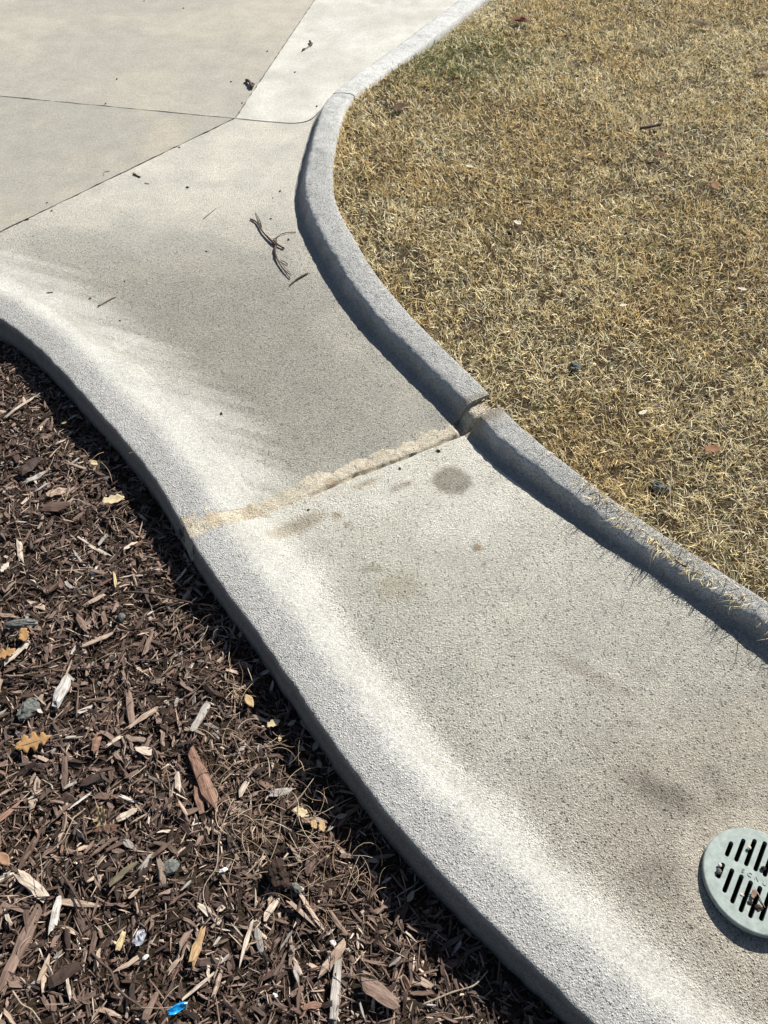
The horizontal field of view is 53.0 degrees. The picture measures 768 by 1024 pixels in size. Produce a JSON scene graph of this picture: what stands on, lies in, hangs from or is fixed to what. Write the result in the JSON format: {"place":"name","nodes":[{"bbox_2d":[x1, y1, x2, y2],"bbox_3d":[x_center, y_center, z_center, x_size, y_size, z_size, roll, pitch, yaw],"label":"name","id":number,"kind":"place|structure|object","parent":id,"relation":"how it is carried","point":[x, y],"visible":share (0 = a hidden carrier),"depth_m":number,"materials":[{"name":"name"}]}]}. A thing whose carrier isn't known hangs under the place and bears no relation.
{"place":"outdoors","nodes":[
{"label":"outdoors","id":0,"kind":"place"},
{"bbox_2d":[175,528,182,538],"bbox_3d":[-0.542,0.059,2.050,0.022,0.034,0.025,-12,51,-10],"label":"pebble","id":1,"kind":"object","parent":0,"point":[179,533],"visible":0.9,"depth_m":2.04,"materials":[{"name":"grey stone"}]},
{"bbox_2d":[0,0,493,232],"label":"driveway","id":2,"kind":"structure","parent":0,"point":[174,67],"depth_m":4.03,"materials":[{"name":"concrete"}]},
{"bbox_2d":[0,339,563,1023],"bbox_3d":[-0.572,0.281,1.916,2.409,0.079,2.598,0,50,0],"label":"mulch","id":3,"kind":"object","parent":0,"point":[158,807],"visible":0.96,"depth_m":1.63,"materials":[{"name":"brown wood"}]},
{"bbox_2d":[0,852,9,865],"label":"leaf","id":4,"kind":"object","parent":3,"relation":"on","point":[4,859],"visible":1,"depth_m":1.54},
{"bbox_2d":[0,648,15,658],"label":"leaf","id":5,"kind":"object","parent":3,"relation":"on","point":[5,653],"visible":1,"depth_m":1.84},
{"bbox_2d":[4,640,29,665],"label":"wood chip","id":6,"kind":"object","parent":3,"relation":"on","point":[17,652],"visible":1,"depth_m":1.85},
{"bbox_2d":[5,396,33,417],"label":"wood chip","id":7,"kind":"object","parent":3,"relation":"on","point":[16,408],"visible":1,"depth_m":2.40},
{"bbox_2d":[16,539,23,562],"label":"wood chip","id":8,"kind":"object","parent":3,"relation":"on","point":[20,546],"visible":1,"depth_m":2.05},
{"bbox_2d":[0,903,41,995],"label":"wood chip","id":9,"kind":"object","parent":3,"relation":"on","point":[11,965],"visible":1,"depth_m":1.44,"materials":[{"name":"wood"}]},
{"bbox_2d":[4,618,37,627],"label":"chip","id":10,"kind":"object","parent":3,"relation":"on","point":[20,623],"visible":1,"depth_m":1.90,"materials":[{"name":"wood"}]},
{"bbox_2d":[18,628,28,641],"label":"leaf","id":11,"kind":"object","parent":3,"relation":"on","point":[23,635],"visible":1,"depth_m":1.87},
{"bbox_2d":[12,990,40,1021],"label":"twig","id":12,"kind":"object","parent":3,"relation":"on","point":[20,1002],"visible":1,"depth_m":1.38,"materials":[{"name":"brown wood"}]},
{"bbox_2d":[16,696,42,720],"bbox_3d":[-0.807,0.448,1.754,0.045,0.025,0.066,5,50,4],"label":"rock","id":13,"kind":"object","parent":3,"relation":"on","point":[29,707],"visible":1,"depth_m":1.75,"materials":[{"name":"stone"}]},
{"bbox_2d":[17,456,42,475],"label":"wood chip","id":14,"kind":"object","parent":3,"relation":"on","point":[29,466],"visible":1,"depth_m":2.24,"materials":[{"name":"wood"}]},
{"bbox_2d":[12,869,49,902],"bbox_3d":[-0.695,0.734,1.516,0.098,0.010,0.023,27,54,21],"label":"wood chip","id":15,"kind":"object","parent":3,"relation":"on","point":[30,884],"visible":1,"depth_m":1.51,"materials":[{"name":"wood"}]},
{"bbox_2d":[17,824,45,873],"bbox_3d":[-0.721,0.684,1.570,0.014,0.010,0.107,14,51,11],"label":"wood chip","id":16,"kind":"object","parent":3,"relation":"on","point":[25,856],"visible":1,"depth_m":1.57,"materials":[{"name":"wood"}]},
{"bbox_2d":[29,716,33,733],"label":"wood chip","id":17,"kind":"object","parent":3,"relation":"on","point":[31,723],"visible":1,"depth_m":1.73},
{"bbox_2d":[23,471,44,483],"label":"wood chip","id":18,"kind":"object","parent":3,"relation":"on","point":[34,477],"visible":1,"depth_m":2.22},
{"bbox_2d":[14,731,58,752],"bbox_3d":[-0.765,0.506,1.693,0.088,0.004,0.049,4,50,3],"label":"oak leaf","id":19,"kind":"object","parent":3,"relation":"on","point":[33,741],"visible":1,"depth_m":1.69,"materials":[{"name":"orange plant"}]},
{"bbox_2d":[41,973,46,992],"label":"wood chip","id":20,"kind":"object","parent":3,"relation":"on","point":[43,982],"visible":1,"depth_m":1.41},
{"bbox_2d":[40,995,50,1011],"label":"wood chip","id":21,"kind":"object","parent":3,"relation":"on","point":[44,1000],"visible":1,"depth_m":1.40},
{"bbox_2d":[48,895,60,934],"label":"wood chip","id":22,"kind":"object","parent":3,"relation":"on","point":[54,919],"visible":1,"depth_m":1.48,"materials":[{"name":"wood"}]},
{"bbox_2d":[37,816,74,861],"bbox_3d":[-0.663,0.669,1.567,0.019,0.006,0.106,24,54,19],"label":"twig","id":23,"kind":"object","parent":3,"relation":"on","point":[61,841],"visible":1,"depth_m":1.56,"materials":[{"name":"brown wood"}]},
{"bbox_2d":[38,501,74,511],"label":"wood chip","id":24,"kind":"object","parent":3,"relation":"on","point":[55,506],"visible":1,"depth_m":2.13,"materials":[{"name":"wood"}]},
{"bbox_2d":[46,487,66,496],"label":"wood chip","id":25,"kind":"object","parent":3,"relation":"on","point":[57,491],"visible":0.98,"depth_m":2.18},
{"bbox_2d":[52,675,70,707],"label":"wood chip","id":26,"kind":"object","parent":3,"relation":"on","point":[61,690],"visible":1,"depth_m":1.77,"materials":[{"name":"wood"}]},
{"bbox_2d":[47,962,81,988],"bbox_3d":[-0.588,0.850,1.415,0.064,0.012,0.027,-25,56,-19],"label":"wood chip","id":27,"kind":"object","parent":3,"relation":"on","point":[61,975],"visible":1,"depth_m":1.41,"materials":[{"name":"wood"}]},
{"bbox_2d":[61,755,67,789],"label":"wood chip","id":28,"kind":"object","parent":3,"relation":"on","point":[64,771],"visible":1,"depth_m":1.67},
{"bbox_2d":[65,927,70,952],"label":"wood chip","id":29,"kind":"object","parent":3,"relation":"on","point":[67,937],"visible":1,"depth_m":1.46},
{"bbox_2d":[66,978,71,999],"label":"wood chip","id":30,"kind":"object","parent":3,"relation":"on","point":[68,988],"visible":1,"depth_m":1.40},
{"bbox_2d":[64,848,82,856],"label":"wood chip","id":31,"kind":"object","parent":3,"relation":"on","point":[70,851],"visible":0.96,"depth_m":1.57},
{"bbox_2d":[57,868,89,920],"bbox_3d":[-0.605,0.745,1.502,0.007,0.008,0.127,-36,58,-26],"label":"twig","id":32,"kind":"object","parent":3,"relation":"on","point":[68,883],"visible":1,"depth_m":1.50,"materials":[{"name":"wood"}]},
{"bbox_2d":[61,899,99,907],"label":"wood chip","id":33,"kind":"object","parent":3,"relation":"on","point":[71,902],"visible":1,"depth_m":1.50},
{"bbox_2d":[69,791,91,808],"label":"wood chip","id":34,"kind":"object","parent":3,"relation":"on","point":[80,800],"visible":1,"depth_m":1.63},
{"bbox_2d":[76,614,87,630],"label":"wood chip","id":35,"kind":"object","parent":3,"relation":"on","point":[80,620],"visible":1,"depth_m":1.90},
{"bbox_2d":[80,773,101,785],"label":"wood chip","id":36,"kind":"object","parent":3,"relation":"on","point":[94,778],"visible":1,"depth_m":1.65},
{"bbox_2d":[88,931,97,963],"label":"wood chip","id":37,"kind":"object","parent":3,"relation":"on","point":[93,944],"visible":1,"depth_m":1.45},
{"bbox_2d":[77,536,110,555],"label":"wood chip","id":38,"kind":"object","parent":3,"relation":"on","point":[92,546],"visible":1,"depth_m":2.07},
{"bbox_2d":[82,594,105,606],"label":"wood chip","id":39,"kind":"object","parent":3,"relation":"on","point":[96,599],"visible":1,"depth_m":1.94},
{"bbox_2d":[91,732,101,753],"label":"wood chip","id":40,"kind":"object","parent":3,"relation":"on","point":[96,739],"visible":1,"depth_m":1.70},
{"bbox_2d":[93,948,100,970],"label":"wood chip","id":41,"kind":"object","parent":3,"relation":"on","point":[96,964],"visible":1,"depth_m":1.43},
{"bbox_2d":[82,632,112,645],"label":"wood chip","id":42,"kind":"object","parent":3,"relation":"on","point":[98,639],"visible":1,"depth_m":1.87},
{"bbox_2d":[90,843,108,856],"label":"wood chip","id":43,"kind":"object","parent":3,"relation":"on","point":[100,848],"visible":1,"depth_m":1.56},
{"bbox_2d":[92,801,106,827],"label":"oak leaf","id":44,"kind":"object","parent":3,"relation":"on","point":[100,818],"visible":1,"depth_m":1.59,"materials":[{"name":"yellow plant"}]},
{"bbox_2d":[95,1007,121,1017],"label":"wood chip","id":45,"kind":"object","parent":3,"relation":"on","point":[112,1012],"visible":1,"depth_m":1.39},
{"bbox_2d":[102,494,123,503],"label":"leaf","id":46,"kind":"object","parent":3,"relation":"on","point":[116,498],"visible":1,"depth_m":2.15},
{"bbox_2d":[105,736,122,747],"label":"wood chip","id":47,"kind":"object","parent":3,"relation":"on","point":[115,739],"visible":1,"depth_m":1.70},
{"bbox_2d":[90,951,142,1006],"bbox_3d":[-0.492,0.857,1.407,0.142,0.009,0.014,33,57,24],"label":"twig","id":48,"kind":"object","parent":3,"relation":"on","point":[102,963],"visible":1,"depth_m":1.41,"materials":[{"name":"wood"}]},
{"bbox_2d":[115,930,125,950],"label":"wood chip","id":49,"kind":"object","parent":3,"relation":"on","point":[119,943],"visible":1,"depth_m":1.45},
{"bbox_2d":[117,613,125,621],"bbox_3d":[-0.652,0.260,1.909,0.022,0.017,0.021,30,56,23],"label":"clay clod","id":50,"kind":"object","parent":3,"relation":"on","point":[121,617],"visible":1,"depth_m":1.90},
{"bbox_2d":[108,861,138,886],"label":"wood chip","id":51,"kind":"object","parent":3,"relation":"on","point":[119,876],"visible":1,"depth_m":1.52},
{"bbox_2d":[116,808,136,821],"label":"wood chip","id":52,"kind":"object","parent":3,"relation":"on","point":[125,815],"visible":1,"depth_m":1.60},
{"bbox_2d":[126,690,134,726],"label":"wood chip","id":53,"kind":"object","parent":3,"relation":"on","point":[130,710],"visible":1,"depth_m":1.76,"materials":[{"name":"wood"}]},
{"bbox_2d":[132,929,145,945],"bbox_3d":[-0.459,0.800,1.448,0.020,0.009,0.030,16,52,13],"label":"plastic wrapper","id":54,"kind":"object","parent":3,"relation":"on","point":[139,938],"visible":1,"depth_m":1.45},
{"bbox_2d":[125,706,156,728],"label":"wood chip","id":55,"kind":"object","parent":3,"relation":"on","point":[144,716],"visible":1,"depth_m":1.74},
{"bbox_2d":[142,630,153,654],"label":"wood chip","id":56,"kind":"object","parent":3,"relation":"on","point":[147,645],"visible":1,"depth_m":1.86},
{"bbox_2d":[144,732,152,746],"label":"wood chip","id":57,"kind":"object","parent":3,"relation":"on","point":[149,738],"visible":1,"depth_m":1.72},
{"bbox_2d":[142,992,158,1021],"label":"wood chip","id":58,"kind":"object","parent":3,"relation":"on","point":[147,1012],"visible":1,"depth_m":1.39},
{"bbox_2d":[122,591,199,605],"bbox_3d":[-0.563,0.214,1.946,0.207,0.010,0.013,9,51,7],"label":"twig","id":59,"kind":"object","parent":3,"relation":"on","point":[141,592],"visible":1,"depth_m":1.94,"materials":[{"name":"wood"}]},
{"bbox_2d":[151,839,172,858],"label":"wood chip","id":60,"kind":"object","parent":3,"relation":"on","point":[166,845],"visible":1,"depth_m":1.55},
{"bbox_2d":[163,859,179,875],"bbox_3d":[-0.425,0.707,1.534,0.036,0.018,0.028,-23,54,-18],"label":"stone","id":61,"kind":"object","parent":3,"relation":"on","point":[171,866],"visible":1,"depth_m":1.53,"materials":[{"name":"stone"}]},
{"bbox_2d":[167,956,181,974],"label":"wood chip","id":62,"kind":"object","parent":3,"relation":"on","point":[173,965],"visible":1,"depth_m":1.44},
{"bbox_2d":[167,1002,187,1014],"bbox_3d":[-0.368,0.886,1.375,0.037,0.009,0.013,-25,54,-20],"label":"plastic scrap","id":63,"kind":"object","parent":3,"relation":"on","point":[177,1008],"visible":1,"depth_m":1.38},
{"bbox_2d":[175,772,180,791],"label":"wood chip","id":64,"kind":"object","parent":3,"relation":"on","point":[177,782],"visible":1,"depth_m":1.64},
{"bbox_2d":[178,799,187,814],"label":"wood chip","id":65,"kind":"object","parent":3,"relation":"on","point":[182,807],"visible":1,"depth_m":1.60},
{"bbox_2d":[189,925,205,967],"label":"wood chip","id":66,"kind":"object","parent":3,"relation":"on","point":[196,948],"visible":1,"depth_m":1.45,"materials":[{"name":"wood"}]},
{"bbox_2d":[197,886,201,913],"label":"wood chip","id":67,"kind":"object","parent":3,"relation":"on","point":[199,894],"visible":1,"depth_m":1.51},
{"bbox_2d":[194,786,204,813],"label":"wood chip","id":68,"kind":"object","parent":3,"relation":"on","point":[199,799],"visible":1,"depth_m":1.62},
{"bbox_2d":[190,701,209,731],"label":"wood chip","id":69,"kind":"object","parent":3,"relation":"on","point":[198,720],"visible":1,"depth_m":1.74,"materials":[{"name":"wood"}]},
{"bbox_2d":[182,969,219,1000],"bbox_3d":[-0.336,0.870,1.420,0.084,0.005,0.007,-33,54,-21],"label":"wood chip","id":70,"kind":"object","parent":3,"relation":"on","point":[199,985],"visible":1,"depth_m":1.42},
{"bbox_2d":[188,744,217,808],"bbox_3d":[-0.390,0.567,1.649,0.029,0.014,0.167,-22,51,-20],"label":"wood chip","id":71,"kind":"object","parent":3,"relation":"on","point":[204,782],"visible":0.98,"depth_m":1.64,"materials":[{"name":"wood"}]},
{"bbox_2d":[202,832,219,916],"bbox_3d":[-0.342,0.716,1.527,0.026,0.006,0.159,0,50,0],"label":"twig","id":72,"kind":"object","parent":3,"relation":"on","point":[213,872],"visible":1,"depth_m":1.53,"materials":[{"name":"brown wood"}]},
{"bbox_2d":[211,968,222,998],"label":"wood chip","id":73,"kind":"object","parent":3,"relation":"on","point":[217,984],"visible":1,"depth_m":1.42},
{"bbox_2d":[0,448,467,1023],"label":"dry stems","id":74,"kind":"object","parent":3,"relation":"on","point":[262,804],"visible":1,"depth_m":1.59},
{"bbox_2d":[239,920,253,967],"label":"wood chip","id":75,"kind":"object","parent":3,"relation":"on","point":[246,941],"visible":1,"depth_m":1.46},
{"bbox_2d":[244,694,253,706],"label":"leaf","id":76,"kind":"object","parent":3,"relation":"on","point":[248,699],"visible":1,"depth_m":1.76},
{"bbox_2d":[254,927,263,954],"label":"wood chip","id":77,"kind":"object","parent":3,"relation":"on","point":[257,934],"visible":1,"depth_m":1.46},
{"bbox_2d":[263,897,279,921],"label":"wood chip","id":78,"kind":"object","parent":3,"relation":"on","point":[272,906],"visible":1,"depth_m":1.50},
{"bbox_2d":[267,719,279,726],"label":"leaf","id":79,"kind":"object","parent":3,"relation":"on","point":[273,722],"visible":1,"depth_m":1.73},
{"bbox_2d":[268,937,280,951],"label":"wood chip","id":80,"kind":"object","parent":3,"relation":"on","point":[277,940],"visible":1,"depth_m":1.46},
{"bbox_2d":[266,839,283,843],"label":"wood chip","id":81,"kind":"object","parent":3,"relation":"on","point":[271,841],"visible":0.89,"depth_m":1.59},
{"bbox_2d":[265,858,288,890],"bbox_3d":[-0.212,0.718,1.526,0.044,0.042,0.059,-15,52,-12],"label":"bark lump","id":82,"kind":"object","parent":3,"relation":"on","point":[277,874],"visible":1,"depth_m":1.52,"materials":[{"name":"wood"}]},
{"bbox_2d":[268,788,291,796],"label":"wood chip","id":83,"kind":"object","parent":3,"relation":"on","point":[278,792],"visible":0.97,"depth_m":1.63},
{"bbox_2d":[288,986,303,996],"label":"wood chip","id":84,"kind":"object","parent":3,"relation":"on","point":[293,993],"visible":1,"depth_m":1.41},
{"bbox_2d":[291,882,302,892],"bbox_3d":[-0.171,0.737,1.510,0.028,0.012,0.014,32,57,24],"label":"clay clod","id":85,"kind":"object","parent":3,"relation":"on","point":[297,885],"visible":1,"depth_m":1.51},
{"bbox_2d":[293,806,308,817],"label":"leaf","id":86,"kind":"object","parent":3,"relation":"on","point":[302,812],"visible":1,"depth_m":1.60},
{"bbox_2d":[287,901,315,926],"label":"wood chip","id":87,"kind":"object","parent":3,"relation":"on","point":[301,912],"visible":1,"depth_m":1.49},
{"bbox_2d":[302,972,315,984],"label":"wood chip","id":88,"kind":"object","parent":3,"relation":"on","point":[310,978],"visible":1,"depth_m":1.43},
{"bbox_2d":[297,892,324,929],"bbox_3d":[-0.144,0.767,1.487,0.008,0.005,0.094,-19,51,-37],"label":"wood chip","id":89,"kind":"object","parent":3,"relation":"on","point":[316,919],"visible":1,"depth_m":1.49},
{"bbox_2d":[305,842,320,874],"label":"wood chip","id":90,"kind":"object","parent":3,"relation":"on","point":[310,863],"visible":1,"depth_m":1.55,"materials":[{"name":"wood"}]},
{"bbox_2d":[310,818,316,828],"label":"leaf","id":91,"kind":"object","parent":3,"relation":"on","point":[313,821],"visible":1,"depth_m":1.59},
{"bbox_2d":[318,819,325,831],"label":"leaf","id":92,"kind":"object","parent":3,"relation":"on","point":[321,825],"visible":1,"depth_m":1.58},
{"bbox_2d":[318,938,345,977],"bbox_3d":[-0.096,0.836,1.437,0.020,0.008,0.082,41,61,11],"label":"wood chip","id":93,"kind":"object","parent":3,"relation":"on","point":[340,947],"visible":0.98,"depth_m":1.44,"materials":[{"name":"wood"}]},
{"bbox_2d":[330,958,341,1023],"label":"wood chip","id":94,"kind":"object","parent":3,"relation":"on","point":[335,989],"visible":0.98,"depth_m":1.41,"materials":[{"name":"wood"}]},
{"bbox_2d":[328,909,347,934],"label":"wood chip","id":95,"kind":"object","parent":3,"relation":"on","point":[337,921],"visible":1,"depth_m":1.48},
{"bbox_2d":[340,853,355,858],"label":"wood chip","id":96,"kind":"object","parent":3,"relation":"on","point":[344,855],"visible":0.88,"depth_m":1.56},
{"bbox_2d":[349,955,354,970],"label":"wood chip","id":97,"kind":"object","parent":3,"relation":"on","point":[351,957],"visible":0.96,"depth_m":1.44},
{"bbox_2d":[359,976,400,1011],"bbox_3d":[-0.008,0.871,1.394,0.087,0.011,0.029,22,50,22],"label":"wood chip","id":98,"kind":"object","parent":3,"relation":"on","point":[380,993],"visible":1,"depth_m":1.39,"materials":[{"name":"wood"}]},
{"bbox_2d":[376,941,386,953],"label":"wood chip","id":99,"kind":"object","parent":3,"relation":"on","point":[381,946],"visible":1,"depth_m":1.46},
{"bbox_2d":[407,890,413,901],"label":"leaf","id":100,"kind":"object","parent":3,"relation":"on","point":[410,896],"visible":1,"depth_m":1.51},
{"bbox_2d":[406,923,427,936],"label":"wood chip","id":101,"kind":"object","parent":3,"relation":"on","point":[416,930],"visible":1,"depth_m":1.47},
{"bbox_2d":[441,933,464,951],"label":"wood chip","id":102,"kind":"object","parent":3,"relation":"on","point":[451,942],"visible":1,"depth_m":1.47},
{"bbox_2d":[421,970,487,1005],"bbox_3d":[0.132,0.869,1.397,0.137,0.007,0.014,-18,52,-15],"label":"twig","id":103,"kind":"object","parent":3,"relation":"on","point":[448,993],"visible":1,"depth_m":1.39,"materials":[{"name":"brown wood"}]},
{"bbox_2d":[324,0,767,639],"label":"grass","id":104,"kind":"structure","parent":0,"point":[470,26],"depth_m":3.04,"materials":[{"name":"plant"}]},
{"bbox_2d":[392,101,405,109],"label":"leaf","id":105,"kind":"object","parent":104,"relation":"on","point":[396,106],"visible":1,"depth_m":3.58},
{"bbox_2d":[510,16,530,21],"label":"leaf","id":106,"kind":"object","parent":104,"relation":"on","point":[521,19],"visible":1,"depth_m":4.31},
{"bbox_2d":[568,362,582,373],"bbox_3d":[0.598,-0.448,2.400,0.040,0.030,0.051,-30,56,-23],"label":"clay clod","id":107,"kind":"object","parent":104,"relation":"on","point":[576,366],"visible":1,"depth_m":2.39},
{"bbox_2d":[639,122,661,129],"bbox_3d":[1.190,-1.722,3.436,0.110,0.015,0.018,-19,53,-15],"label":"stick","id":108,"kind":"object","parent":104,"relation":"on","point":[650,125],"visible":1,"depth_m":3.43,"materials":[{"name":"wood"}]},
{"bbox_2d":[650,480,669,492],"bbox_3d":[0.745,-0.068,2.078,0.058,0.029,0.033,24,54,19],"label":"clay clod","id":109,"kind":"object","parent":104,"relation":"on","point":[655,484],"visible":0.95,"depth_m":2.07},
{"bbox_2d":[690,20,710,24],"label":"leaf","id":110,"kind":"object","parent":104,"relation":"on","point":[697,22],"visible":1,"depth_m":4.28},
{"bbox_2d":[704,444,722,452],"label":"leaf","id":111,"kind":"object","parent":104,"relation":"on","point":[714,448],"visible":1,"depth_m":2.16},
{"bbox_2d":[711,180,719,188],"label":"leaf","id":112,"kind":"object","parent":104,"relation":"on","point":[715,184],"visible":1,"depth_m":3.11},
{"label":"ground","id":113,"kind":"structure","parent":0,"visible":0},
{"bbox_2d":[0,93,767,1023],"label":"gutter flume","id":114,"kind":"object","parent":113,"relation":"on","point":[522,685],"visible":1,"depth_m":1.94,"materials":[{"name":"concrete"}]},
{"bbox_2d":[250,214,295,278],"bbox_3d":[-0.387,-1.043,2.955,0.136,0.012,0.497,-19,53,-15],"label":"branch","id":115,"kind":"object","parent":114,"relation":"on","point":[274,242],"visible":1,"depth_m":2.94,"materials":[{"name":"brown plant"}]},
{"bbox_2d":[701,828,767,937],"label":"drain grate","id":116,"kind":"object","parent":114,"relation":"in","point":[744,873],"visible":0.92,"depth_m":1.49,"materials":[{"name":"green plastic"}]},
{"bbox_2d":[754,904,762,911],"bbox_3d":[0.700,0.741,1.440,0.015,0.014,0.013,-15,52,-12],"label":"debris","id":117,"kind":"object","parent":116,"relation":"on","point":[758,907],"visible":1,"depth_m":1.44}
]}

